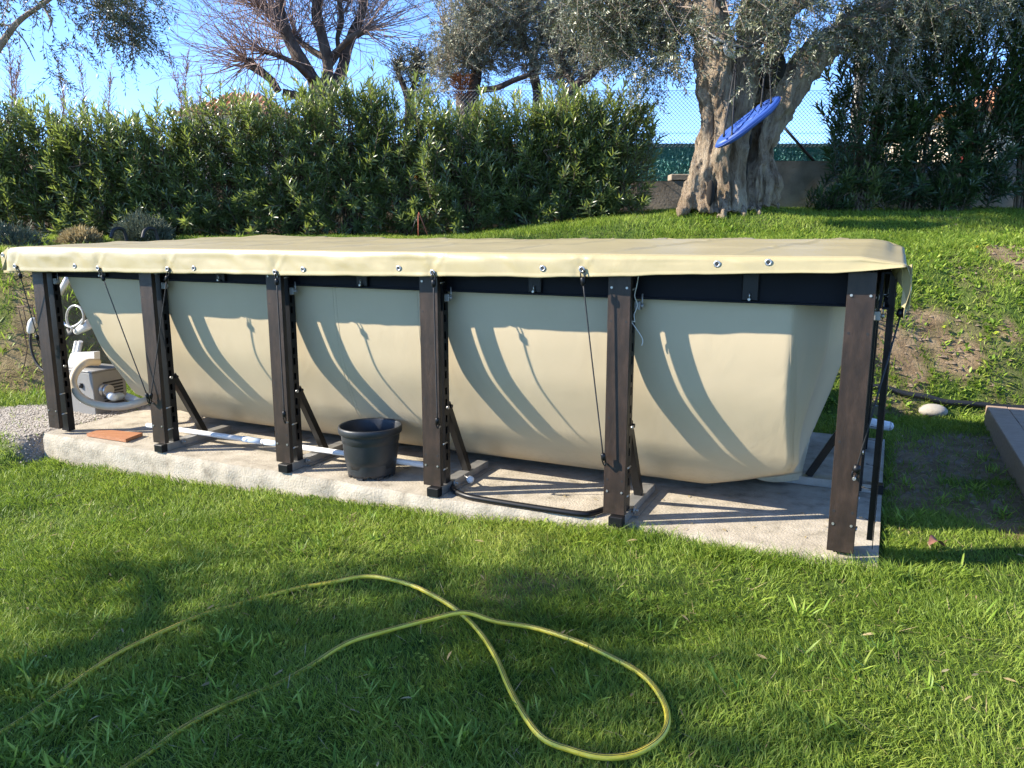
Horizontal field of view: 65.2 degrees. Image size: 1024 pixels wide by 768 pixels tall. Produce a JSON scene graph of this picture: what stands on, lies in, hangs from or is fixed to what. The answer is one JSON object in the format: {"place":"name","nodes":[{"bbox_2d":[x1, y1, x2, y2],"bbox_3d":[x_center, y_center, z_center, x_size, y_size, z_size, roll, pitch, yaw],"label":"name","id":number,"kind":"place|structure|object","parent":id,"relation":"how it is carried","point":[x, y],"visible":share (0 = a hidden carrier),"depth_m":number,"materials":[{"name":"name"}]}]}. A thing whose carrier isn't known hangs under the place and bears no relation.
{"place":"outdoors","nodes":[
{"label":"outdoors","id":0,"kind":"place"},
{"bbox_2d":[0,404,149,462],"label":"gravel","id":1,"kind":"structure","parent":0,"point":[42,408],"depth_m":6.95,"materials":[{"name":"grey gravel"}]},
{"bbox_2d":[69,363,127,414],"bbox_3d":[-3.791,0.046,7.296,0.501,0.401,0.369,5,12,25],"label":"pump","id":2,"kind":"object","parent":1,"relation":"on","point":[100,382],"visible":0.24,"depth_m":7.15,"materials":[{"name":"grey plastic"}]},
{"bbox_2d":[106,392,138,400],"bbox_3d":[-3.572,0.118,7.268,0.275,0.148,0.315,7,13,32],"label":"drain pipe","id":3,"kind":"object","parent":2,"relation":"attached to","point":[111,396],"visible":0.87,"depth_m":7.22,"materials":[{"name":"white plastic"}]},
{"bbox_2d":[447,71,475,143],"bbox_3d":[-0.807,-3.799,13.113,0.510,2.554,0.498,0,11,0],"label":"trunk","id":4,"kind":"object","parent":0,"point":[462,95],"visible":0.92,"depth_m":12.86,"materials":[{"name":"brown plant"}]},
{"bbox_2d":[0,0,1013,149],"label":"sky","id":5,"kind":"structure","parent":0,"point":[35,70],"materials":[{"name":"blue"}]},
{"bbox_2d":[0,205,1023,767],"bbox_3d":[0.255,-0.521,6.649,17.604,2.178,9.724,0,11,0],"label":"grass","id":6,"kind":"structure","parent":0,"point":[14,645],"depth_m":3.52,"materials":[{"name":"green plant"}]},
{"bbox_2d":[0,146,1023,767],"bbox_3d":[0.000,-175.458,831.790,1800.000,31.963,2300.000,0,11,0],"label":"ground","id":7,"kind":"structure","parent":0,"point":[10,356],"depth_m":3.83,"materials":[{"name":"green plant"}]},
{"bbox_2d":[0,22,22,132],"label":"bare sapling","id":8,"kind":"object","parent":7,"relation":"on","point":[10,71],"visible":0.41,"depth_m":12.84,"materials":[{"name":"brown plant"}]},
{"bbox_2d":[0,51,29,168],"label":"bare sapling","id":9,"kind":"object","parent":7,"relation":"on","point":[14,76],"visible":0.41,"depth_m":13.04,"materials":[{"name":"brown plant"}]},
{"bbox_2d":[0,96,48,232],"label":"oleander shrub","id":10,"kind":"object","parent":7,"relation":"on","point":[6,197],"visible":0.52,"depth_m":10.48,"materials":[{"name":"green plant"}]},
{"bbox_2d":[17,305,35,373],"bbox_3d":[-4.637,-0.425,7.662,0.292,0.682,0.012,5,12,25],"label":"wire rack","id":11,"kind":"object","parent":7,"relation":"on","point":[24,331],"visible":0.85,"depth_m":7.65,"materials":[{"name":"black metal"}]},
{"bbox_2d":[27,317,42,370],"bbox_3d":[-4.104,-0.331,6.911,0.202,0.493,0.064,6,13,30],"label":"nozzle hose","id":12,"kind":"object","parent":11,"relation":"hanging from","point":[30,329],"visible":0.88,"depth_m":6.92,"materials":[{"name":"white plastic"}]},
{"bbox_2d":[0,219,53,246],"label":"weed clump","id":13,"kind":"object","parent":7,"relation":"on","point":[21,236],"visible":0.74,"depth_m":9.48,"materials":[{"name":"green plant"}]},
{"bbox_2d":[0,90,108,235],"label":"oleander shrub","id":14,"kind":"object","parent":7,"relation":"on","point":[33,184],"visible":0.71,"depth_m":10.53,"materials":[{"name":"green plant"}]},
{"bbox_2d":[37,55,74,137],"bbox_3d":[-7.758,-4.077,13.691,0.805,2.935,0.787,0,11,0],"label":"bare sapling","id":15,"kind":"object","parent":7,"relation":"on","point":[63,98],"visible":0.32,"depth_m":13.49,"materials":[{"name":"brown plant"}]},
{"bbox_2d":[34,52,92,155],"bbox_3d":[-7.751,-4.190,13.945,0.975,3.079,0.608,0,11,0],"label":"bare sapling","id":16,"kind":"object","parent":7,"relation":"on","point":[82,78],"visible":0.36,"depth_m":13.80,"materials":[{"name":"brown plant"}]},
{"bbox_2d":[52,223,105,244],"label":"dry tuft","id":17,"kind":"object","parent":7,"relation":"on","point":[76,234],"visible":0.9,"depth_m":9.74,"materials":[{"name":"beige plant"}]},
{"bbox_2d":[60,277,99,366],"bbox_3d":[-3.975,-0.317,7.362,0.629,1.347,0.195,5,12,25],"label":"pipe work","id":18,"kind":"object","parent":7,"relation":"on","point":[77,355],"visible":0.66,"depth_m":7.31,"materials":[{"name":"white plastic"}]},
{"bbox_2d":[64,319,81,327],"bbox_3d":[-4.166,-0.600,7.570,0.338,0.144,0.022,5,12,25],"label":"white hose","id":19,"kind":"object","parent":18,"relation":"attached to","point":[75,325],"visible":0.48,"depth_m":7.54,"materials":[{"name":"plastic"}]},
{"bbox_2d":[65,304,84,331],"bbox_3d":[-3.996,-0.598,7.320,0.256,0.261,0.022,5,12,25],"label":"clear hose","id":20,"kind":"object","parent":18,"relation":"attached to","point":[67,313],"visible":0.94,"depth_m":7.31,"materials":[{"name":"grey plastic"}]},
{"bbox_2d":[34,96,161,234],"bbox_3d":[-5.407,-2.796,10.759,1.427,2.080,1.315,0,11,0],"label":"oleander shrub","id":21,"kind":"object","parent":7,"relation":"on","point":[94,174],"visible":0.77,"depth_m":10.39,"materials":[{"name":"green plant"}]},
{"bbox_2d":[0,0,198,108],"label":"olive tree","id":22,"kind":"object","parent":7,"relation":"on","point":[119,16],"visible":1,"depth_m":8.60,"materials":[{"name":"green plant"}]},
{"bbox_2d":[95,63,120,128],"bbox_3d":[-7.103,-4.072,13.903,0.685,2.872,0.713,7,13,31],"label":"bare sapling","id":23,"kind":"object","parent":7,"relation":"on","point":[109,88],"visible":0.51,"depth_m":13.70,"materials":[{"name":"brown plant"}]},
{"bbox_2d":[109,227,159,240],"bbox_3d":[-4.414,-1.262,9.555,0.566,1.212,0.378,5,12,25],"label":"pool ladder","id":24,"kind":"object","parent":7,"relation":"on","point":[123,230],"visible":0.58,"depth_m":9.39,"materials":[{"name":"silver metal"}]},
{"bbox_2d":[107,207,176,241],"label":"grey bush","id":25,"kind":"object","parent":7,"relation":"on","point":[134,226],"visible":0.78,"depth_m":9.88,"materials":[{"name":"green plant"}]},
{"bbox_2d":[93,86,229,235],"bbox_3d":[-4.618,-2.886,10.827,1.522,2.132,1.303,1,11,6],"label":"oleander shrub","id":26,"kind":"object","parent":7,"relation":"on","point":[162,160],"visible":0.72,"depth_m":10.45,"materials":[{"name":"green plant"}]},
{"bbox_2d":[164,49,192,143],"bbox_3d":[-5.678,-4.077,13.513,0.676,2.971,0.833,0,11,0],"label":"bare sapling","id":27,"kind":"object","parent":7,"relation":"on","point":[178,89],"visible":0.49,"depth_m":13.31,"materials":[{"name":"brown plant"}]},
{"bbox_2d":[173,45,208,151],"bbox_3d":[-5.581,-4.212,13.899,0.606,3.146,0.659,0,11,0],"label":"bare sapling","id":28,"kind":"object","parent":7,"relation":"on","point":[187,64],"visible":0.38,"depth_m":13.65,"materials":[{"name":"brown plant"}]},
{"bbox_2d":[190,65,210,172],"bbox_3d":[-5.347,-4.115,14.161,0.647,2.878,0.546,0,11,0],"label":"bare sapling","id":29,"kind":"object","parent":7,"relation":"on","point":[201,81],"visible":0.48,"depth_m":13.92,"materials":[{"name":"brown plant"}]},
{"bbox_2d":[161,76,282,235],"bbox_3d":[-3.773,-2.979,10.811,1.532,2.270,1.330,0,11,0],"label":"oleander shrub","id":30,"kind":"object","parent":7,"relation":"on","point":[228,212],"visible":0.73,"depth_m":10.47,"materials":[{"name":"green plant"}]},
{"bbox_2d":[171,92,301,177],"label":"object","id":31,"kind":"structure","parent":7,"relation":"on","point":[241,94],"depth_m":32.86,"materials":[{"name":"plant"}]},
{"bbox_2d":[217,73,341,235],"bbox_3d":[-2.996,-3.005,10.751,1.466,2.347,1.313,0,11,0],"label":"oleander shrub","id":32,"kind":"object","parent":7,"relation":"on","point":[286,203],"visible":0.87,"depth_m":10.44,"materials":[{"name":"green plant"}]},
{"bbox_2d":[121,0,445,171],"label":"bare tree","id":33,"kind":"object","parent":7,"relation":"on","point":[275,14],"visible":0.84,"depth_m":14.79,"materials":[{"name":"brown plant"}]},
{"bbox_2d":[0,574,670,767],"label":"garden hose","id":34,"kind":"object","parent":7,"relation":"on","point":[543,738],"visible":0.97,"depth_m":3.18,"materials":[{"name":"yellow rubber"}]},
{"bbox_2d":[287,56,396,235],"bbox_3d":[-2.209,-2.982,10.830,1.423,2.627,1.290,0,11,0],"label":"oleander shrub","id":35,"kind":"object","parent":7,"relation":"on","point":[350,199],"visible":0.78,"depth_m":10.46,"materials":[{"name":"green plant"}]},
{"bbox_2d":[9,174,688,232],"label":"garden wall","id":36,"kind":"structure","parent":7,"relation":"on","point":[666,194],"depth_m":11.64,"materials":[{"name":"grey concrete"}]},
{"bbox_2d":[342,69,450,235],"bbox_3d":[-1.455,-2.956,10.810,1.480,2.395,1.306,1,11,5],"label":"oleander shrub","id":37,"kind":"object","parent":7,"relation":"on","point":[405,211],"visible":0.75,"depth_m":10.47,"materials":[{"name":"green plant"}]},
{"bbox_2d":[376,32,441,113],"bbox_3d":[-1.761,-4.826,14.821,1.343,3.256,1.300,0,11,0],"label":"olive tree","id":38,"kind":"object","parent":7,"relation":"on","point":[400,69],"visible":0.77,"depth_m":14.51,"materials":[{"name":"green plant"}]},
{"bbox_2d":[410,212,427,236],"bbox_3d":[-1.205,-2.046,10.363,0.271,0.354,0.037,0,11,-2],"label":"red stake","id":39,"kind":"object","parent":7,"relation":"on","point":[418,224],"visible":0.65,"depth_m":10.35,"materials":[{"name":"brown"}]},
{"bbox_2d":[43,407,884,575],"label":"concrete slab","id":40,"kind":"structure","parent":7,"relation":"on","point":[766,510],"depth_m":5.09,"materials":[{"name":"grey concrete"}]},
{"bbox_2d":[87,429,142,441],"bbox_3d":[-3.096,0.399,6.206,0.419,0.024,0.194,3,12,17],"label":"tile","id":41,"kind":"object","parent":40,"relation":"on","point":[122,436],"visible":1,"depth_m":6.19,"materials":[{"name":"orange ceramic"}]},
{"bbox_2d":[145,423,422,467],"bbox_3d":[-1.659,0.430,5.722,2.691,0.049,0.046,5,12,25],"label":"telescopic pole","id":42,"kind":"object","parent":40,"relation":"on","point":[247,439],"visible":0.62,"depth_m":5.78,"materials":[{"name":"white plastic"}]},
{"bbox_2d":[338,418,401,480],"bbox_3d":[-0.924,0.429,5.244,0.416,0.335,0.392,-3,12,-17],"label":"bucket","id":43,"kind":"object","parent":40,"relation":"on","point":[370,447],"visible":1,"depth_m":5.12,"materials":[{"name":"black plastic"}]},
{"bbox_2d":[30,269,896,554],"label":"pool","id":44,"kind":"structure","parent":40,"relation":"on","point":[716,378],"depth_m":4.72,"materials":[{"name":"plastic"}]},
{"bbox_2d":[70,358,148,409],"bbox_3d":[-3.250,0.001,6.489,0.674,0.382,0.383,4,12,18],"label":"beige hose","id":45,"kind":"object","parent":44,"relation":"attached to","point":[77,393],"visible":0.81,"depth_m":6.40,"materials":[{"name":"beige plastic"}]},
{"bbox_2d":[0,235,912,317],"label":"pool cover","id":46,"kind":"object","parent":44,"relation":"on","point":[281,255],"visible":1,"depth_m":4.76,"materials":[{"name":"plastic"}]},
{"bbox_2d":[15,266,40,349],"bbox_3d":[-3.705,-0.578,6.133,0.063,0.653,0.156,2,11,11],"label":"bungee cord","id":47,"kind":"object","parent":46,"relation":"hanging from","point":[20,276],"visible":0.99,"depth_m":6.11,"materials":[{"name":"black rubber"}]},
{"bbox_2d":[98,268,150,403],"bbox_3d":[-2.759,-0.339,5.700,0.348,0.963,0.054,3,11,15],"label":"bungee cord","id":48,"kind":"object","parent":46,"relation":"hanging from","point":[102,276],"visible":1,"depth_m":5.68,"materials":[{"name":"black rubber"}]},
{"bbox_2d":[149,268,170,404],"bbox_3d":[-2.450,-0.312,5.550,0.383,0.980,0.048,8,14,36],"label":"bungee cord","id":49,"kind":"object","parent":46,"relation":"hanging from","point":[166,281],"visible":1,"depth_m":5.52,"materials":[{"name":"black fabric"}]},
{"bbox_2d":[274,272,288,423],"bbox_3d":[-1.475,-0.219,5.106,0.035,0.993,0.117,-2,11,-8],"label":"bungee cord","id":50,"kind":"object","parent":46,"relation":"hanging from","point":[284,411],"visible":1,"depth_m":5.09,"materials":[{"name":"black fabric"}]},
{"bbox_2d":[431,272,440,428],"bbox_3d":[-0.440,-0.183,4.618,0.030,0.923,0.107,1,11,4],"label":"bungee cord","id":51,"kind":"object","parent":46,"relation":"hanging from","point":[433,285],"visible":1,"depth_m":4.59,"materials":[{"name":"black fabric"}]},
{"bbox_2d":[580,269,606,465],"bbox_3d":[0.433,-0.075,4.216,0.169,1.056,0.049,0,11,0],"label":"bungee cord","id":52,"kind":"object","parent":46,"relation":"hanging from","point":[583,283],"visible":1,"depth_m":4.20,"materials":[{"name":"black fabric"}]},
{"bbox_2d":[851,307,905,480],"bbox_3d":[1.714,0.005,3.733,0.236,0.902,0.048,-4,12,-20],"label":"bungee cord","id":53,"kind":"object","parent":46,"relation":"hanging from","point":[856,468],"visible":0.83,"depth_m":3.74,"materials":[{"name":"black fabric"}]},
{"bbox_2d":[632,276,642,345],"bbox_3d":[0.654,-0.390,4.191,0.079,0.379,0.005,5,12,25],"label":"string","id":54,"kind":"object","parent":44,"relation":"hanging from","point":[635,311],"visible":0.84,"depth_m":4.20,"materials":[{"name":"white"}]},
{"bbox_2d":[450,475,602,516],"bbox_3d":[0.005,0.656,4.774,1.110,0.071,0.363,9,14,39],"label":"bent tube","id":55,"kind":"object","parent":40,"relation":"on","point":[548,509],"visible":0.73,"depth_m":4.62,"materials":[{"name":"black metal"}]},
{"bbox_2d":[411,84,523,234],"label":"oleander shrub","id":56,"kind":"object","parent":7,"relation":"on","point":[456,213],"visible":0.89,"depth_m":10.44,"materials":[{"name":"green plant"}]},
{"bbox_2d":[0,434,1022,766],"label":"fallen leaves","id":57,"kind":"object","parent":7,"relation":"on","point":[570,630],"visible":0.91,"depth_m":3.23,"materials":[{"name":"brown plant"}]},
{"bbox_2d":[464,84,567,229],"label":"oleander shrub","id":58,"kind":"object","parent":7,"relation":"on","point":[527,215],"visible":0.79,"depth_m":10.50,"materials":[{"name":"green plant"}]},
{"bbox_2d":[410,0,649,134],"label":"olive tree","id":59,"kind":"object","parent":7,"relation":"on","point":[467,49],"visible":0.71,"depth_m":13.07,"materials":[{"name":"green plant"}]},
{"bbox_2d":[513,77,621,221],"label":"oleander shrub","id":60,"kind":"object","parent":7,"relation":"on","point":[563,204],"visible":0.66,"depth_m":10.44,"materials":[{"name":"green plant"}]},
{"bbox_2d":[558,62,668,218],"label":"oleander shrub","id":61,"kind":"object","parent":7,"relation":"on","point":[630,134],"visible":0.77,"depth_m":10.41,"materials":[{"name":"green plant"}]},
{"bbox_2d":[364,89,879,180],"bbox_3d":[1.699,-3.155,12.154,7.928,2.530,0.270,0,11,0],"label":"chain link fence","id":62,"kind":"object","parent":7,"relation":"on","point":[674,158],"visible":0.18,"depth_m":12.04,"materials":[{"name":"green metal"}]},
{"bbox_2d":[532,0,1023,218],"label":"olive tree","id":63,"kind":"object","parent":7,"relation":"on","point":[741,175],"visible":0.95,"depth_m":9.80,"materials":[{"name":"green plant"}]},
{"bbox_2d":[698,19,790,58],"bbox_3d":[2.851,-4.158,9.553,1.259,0.588,0.384,-1,11,-7],"label":"tied rope","id":64,"kind":"object","parent":63,"relation":"attached to","point":[725,48],"visible":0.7,"depth_m":9.43,"materials":[{"name":"fabric"}]},
{"bbox_2d":[715,51,780,147],"bbox_3d":[2.772,-3.360,9.375,0.725,1.155,0.432,0,11,0],"label":"swing","id":65,"kind":"object","parent":64,"relation":"hanging from","point":[744,125],"visible":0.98,"depth_m":9.35,"materials":[{"name":"blue plastic"}]},
{"bbox_2d":[800,180,855,212],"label":"young oleander","id":66,"kind":"object","parent":7,"relation":"on","point":[833,201],"visible":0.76,"depth_m":10.52,"materials":[{"name":"green plant"}]},
{"bbox_2d":[851,40,867,140],"bbox_3d":[5.348,-4.177,12.379,0.150,3.450,0.150,0,11,0],"label":"concrete post","id":67,"kind":"object","parent":7,"relation":"on","point":[859,93],"depth_m":12.28,"materials":[{"name":"grey concrete"}]},
{"bbox_2d":[837,159,887,211],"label":"young oleander","id":68,"kind":"object","parent":7,"relation":"on","point":[861,201],"visible":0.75,"depth_m":10.52,"materials":[{"name":"green plant"}]},
{"bbox_2d":[811,31,938,209],"bbox_3d":[4.754,-3.528,10.654,1.439,2.549,1.195,0,11,0],"label":"oleander shrub","id":69,"kind":"object","parent":7,"relation":"on","point":[877,125],"visible":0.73,"depth_m":10.45,"materials":[{"name":"green plant"}]},
{"bbox_2d":[870,418,893,430],"bbox_3d":[2.785,0.319,6.296,0.398,0.151,0.090,5,12,26],"label":"white pipe","id":70,"kind":"object","parent":7,"relation":"on","point":[888,425],"visible":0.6,"depth_m":6.21,"materials":[{"name":"plastic"}]},
{"bbox_2d":[770,161,1021,207],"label":"garden wall","id":71,"kind":"structure","parent":7,"relation":"on","point":[799,178],"depth_m":11.78,"materials":[{"name":"grey concrete"}]},
{"bbox_2d":[862,5,991,210],"bbox_3d":[5.449,-3.781,10.630,1.464,3.103,1.125,0,11,0],"label":"oleander shrub","id":72,"kind":"object","parent":7,"relation":"on","point":[919,184],"visible":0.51,"depth_m":10.46,"materials":[{"name":"green plant"}]},
{"bbox_2d":[918,404,947,417],"bbox_3d":[3.701,0.235,7.035,0.242,0.123,0.168,3,11,14],"label":"stone","id":73,"kind":"object","parent":7,"relation":"on","point":[933,409],"visible":0.89,"depth_m":6.98,"materials":[{"name":"white stone"}]},
{"bbox_2d":[928,535,947,545],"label":"dead leaf","id":74,"kind":"object","parent":7,"relation":"on","point":[932,539],"visible":0.95,"depth_m":4.17,"materials":[{"name":"plant"}]},
{"bbox_2d":[872,215,1023,504],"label":"soil clods","id":75,"kind":"object","parent":7,"relation":"on","point":[899,459],"visible":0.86,"depth_m":5.97,"materials":[{"name":"brown soil"}]},
{"bbox_2d":[873,383,1023,407],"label":"irrigation hose","id":76,"kind":"object","parent":7,"relation":"on","point":[924,396],"visible":0.83,"depth_m":7.06,"materials":[{"name":"black plastic"}]},
{"bbox_2d":[881,90,1023,161],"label":"house","id":77,"kind":"structure","parent":7,"relation":"on","point":[975,105],"depth_m":19.75,"materials":[{"name":"ceramic"}]},
{"bbox_2d":[929,168,982,212],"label":"young oleander","id":78,"kind":"object","parent":7,"relation":"on","point":[940,202],"visible":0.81,"depth_m":10.51,"materials":[{"name":"green plant"}]},
{"bbox_2d":[924,0,1023,211],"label":"oleander shrub","id":79,"kind":"object","parent":7,"relation":"on","point":[978,136],"visible":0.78,"depth_m":10.41,"materials":[{"name":"green plant"}]},
{"bbox_2d":[976,0,1023,209],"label":"oleander shrub","id":80,"kind":"object","parent":7,"relation":"on","point":[1018,202],"visible":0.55,"depth_m":10.47,"materials":[{"name":"green plant"}]},
{"bbox_2d":[984,405,1023,496],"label":"deck","id":81,"kind":"structure","parent":7,"relation":"on","point":[1004,426],"depth_m":5.91,"materials":[{"name":"grey wood"}]},
{"bbox_2d":[2,211,1023,767],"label":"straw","id":82,"kind":"object","parent":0,"point":[592,603],"visible":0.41,"depth_m":3.60,"materials":[{"name":"beige plant"}]}
]}

